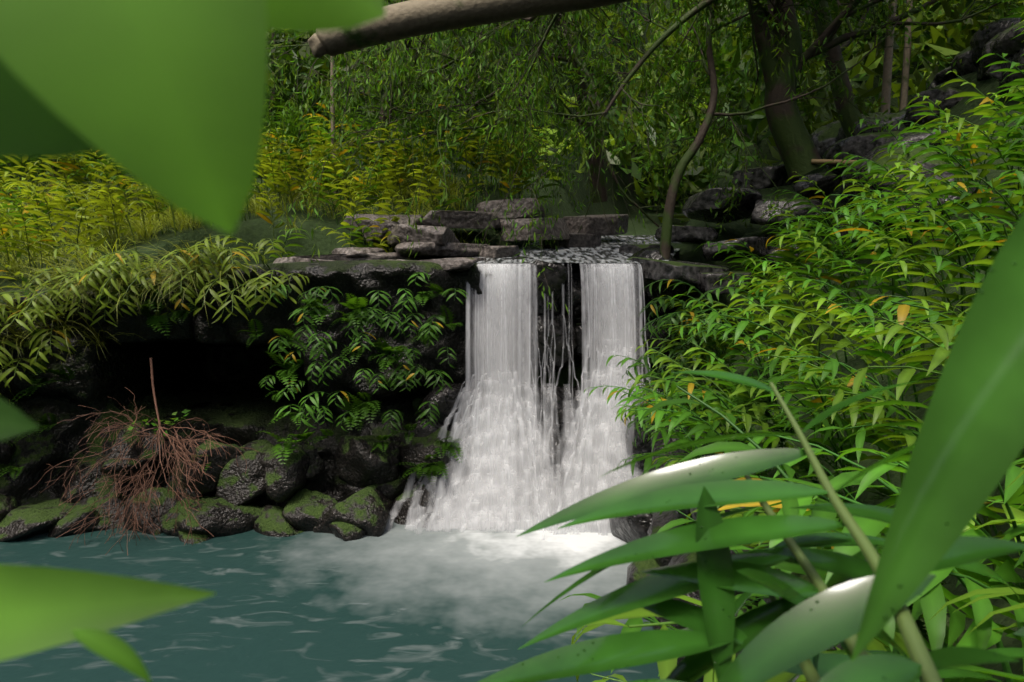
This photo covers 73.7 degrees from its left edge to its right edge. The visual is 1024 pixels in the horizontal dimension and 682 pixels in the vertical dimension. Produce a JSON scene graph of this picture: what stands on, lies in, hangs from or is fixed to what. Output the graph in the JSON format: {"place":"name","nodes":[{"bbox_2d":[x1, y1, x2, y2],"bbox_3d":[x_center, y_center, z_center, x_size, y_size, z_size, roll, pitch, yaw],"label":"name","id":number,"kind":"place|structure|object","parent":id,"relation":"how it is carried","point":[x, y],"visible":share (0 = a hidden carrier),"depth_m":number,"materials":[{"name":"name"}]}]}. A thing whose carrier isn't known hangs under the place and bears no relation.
{"place":"outdoors","nodes":[
{"label":"outdoors","id":0,"kind":"place"},
{"bbox_2d":[0,0,385,681],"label":"leaves","id":1,"kind":"object","parent":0,"point":[164,100],"visible":1,"depth_m":0.25,"materials":[{"name":"green plant"}]},
{"bbox_2d":[0,512,659,681],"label":"pool water","id":2,"kind":"structure","parent":0,"point":[448,602],"depth_m":8.03,"materials":[{"name":"teal liquid"}]},
{"bbox_2d":[0,421,460,543],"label":"mossy rocks","id":3,"kind":"object","parent":2,"relation":"in","point":[229,508],"visible":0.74,"depth_m":10.35,"materials":[{"name":"stone"}]},
{"bbox_2d":[30,358,257,555],"bbox_3d":[-5.373,1.965,10.031,3.411,3.313,2.138,0,6,0],"label":"dead shrub","id":4,"kind":"object","parent":3,"relation":"on","point":[180,453],"depth_m":9.91,"materials":[{"name":"brown plant"}]},
{"bbox_2d":[385,265,654,535],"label":"waterfall","id":5,"kind":"structure","parent":2,"relation":"on","point":[525,523],"depth_m":11.03,"materials":[{"name":"white liquid"}]},
{"bbox_2d":[0,0,1023,681],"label":"terrain","id":6,"kind":"structure","parent":0,"point":[254,228],"depth_m":13.64,"materials":[{"name":"green plant"}]},
{"bbox_2d":[0,258,493,506],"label":"cliff wall","id":7,"kind":"structure","parent":6,"relation":"on","point":[213,375],"depth_m":11.19,"materials":[{"name":"black stone"}]},
{"bbox_2d":[0,158,497,402],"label":"shrubs","id":8,"kind":"object","parent":6,"relation":"on","point":[15,265],"visible":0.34,"depth_m":12.51,"materials":[{"name":"green plant"}]},
{"bbox_2d":[274,198,628,270],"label":"ledge rocks","id":9,"kind":"object","parent":6,"relation":"on","point":[446,246],"visible":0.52,"depth_m":12.86,"materials":[{"name":"grey stone"}]},
{"bbox_2d":[0,275,949,651],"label":"leafy plants","id":10,"kind":"object","parent":6,"relation":"on","point":[384,347],"visible":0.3,"depth_m":10.23,"materials":[{"name":"green plant"}]},
{"bbox_2d":[50,0,912,201],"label":"tree branch","id":11,"kind":"object","parent":6,"relation":"on","point":[405,19],"visible":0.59,"depth_m":8.99,"materials":[{"name":"brown plant"}]},
{"bbox_2d":[0,0,1023,681],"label":"leafy plants","id":12,"kind":"object","parent":6,"relation":"on","point":[932,606],"depth_m":8.33,"materials":[{"name":"green plant"}]},
{"bbox_2d":[0,0,1023,222],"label":"foliage","id":13,"kind":"object","parent":6,"relation":"on","point":[934,39],"visible":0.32,"depth_m":19.28,"materials":[{"name":"green plant"}]},
{"bbox_2d":[398,248,687,542],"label":"fall rocks","id":14,"kind":"object","parent":6,"relation":"on","point":[559,336],"visible":0.58,"depth_m":11.29,"materials":[{"name":"white liquid"}]},
{"bbox_2d":[264,0,1023,313],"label":"tree","id":15,"kind":"object","parent":6,"relation":"on","point":[425,86],"depth_m":12.27,"materials":[{"name":"green plant"}]},
{"bbox_2d":[478,213,1023,681],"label":"foreground plant leaves","id":16,"kind":"object","parent":6,"relation":"on","point":[966,447],"visible":0.96,"depth_m":0.84,"materials":[{"name":"green plant"}]},
{"bbox_2d":[626,404,965,681],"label":"bank rocks","id":17,"kind":"object","parent":6,"relation":"on","point":[634,569],"visible":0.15,"depth_m":7.69,"materials":[{"name":"grey stone"}]},
{"bbox_2d":[619,18,1023,293],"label":"slope rocks","id":18,"kind":"object","parent":6,"relation":"on","point":[831,140],"visible":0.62,"depth_m":12.19,"materials":[{"name":"grey stone"}]},
{"bbox_2d":[811,159,856,164],"bbox_3d":[7.049,-3.030,11.694,3.537,0.402,0.103,3,7,24],"label":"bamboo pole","id":19,"kind":"object","parent":18,"relation":"on","point":[821,161],"visible":0.25,"depth_m":12.25,"materials":[{"name":"brown wood"}]},
{"bbox_2d":[475,235,679,262],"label":"creek water","id":20,"kind":"structure","parent":0,"point":[607,251],"depth_m":12.75,"materials":[{"name":"grey liquid"}]},
{"bbox_2d":[744,382,941,681],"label":"ginger stalks","id":21,"kind":"object","parent":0,"point":[917,649],"visible":0.5,"depth_m":0.80,"materials":[{"name":"green plant"}]}
]}

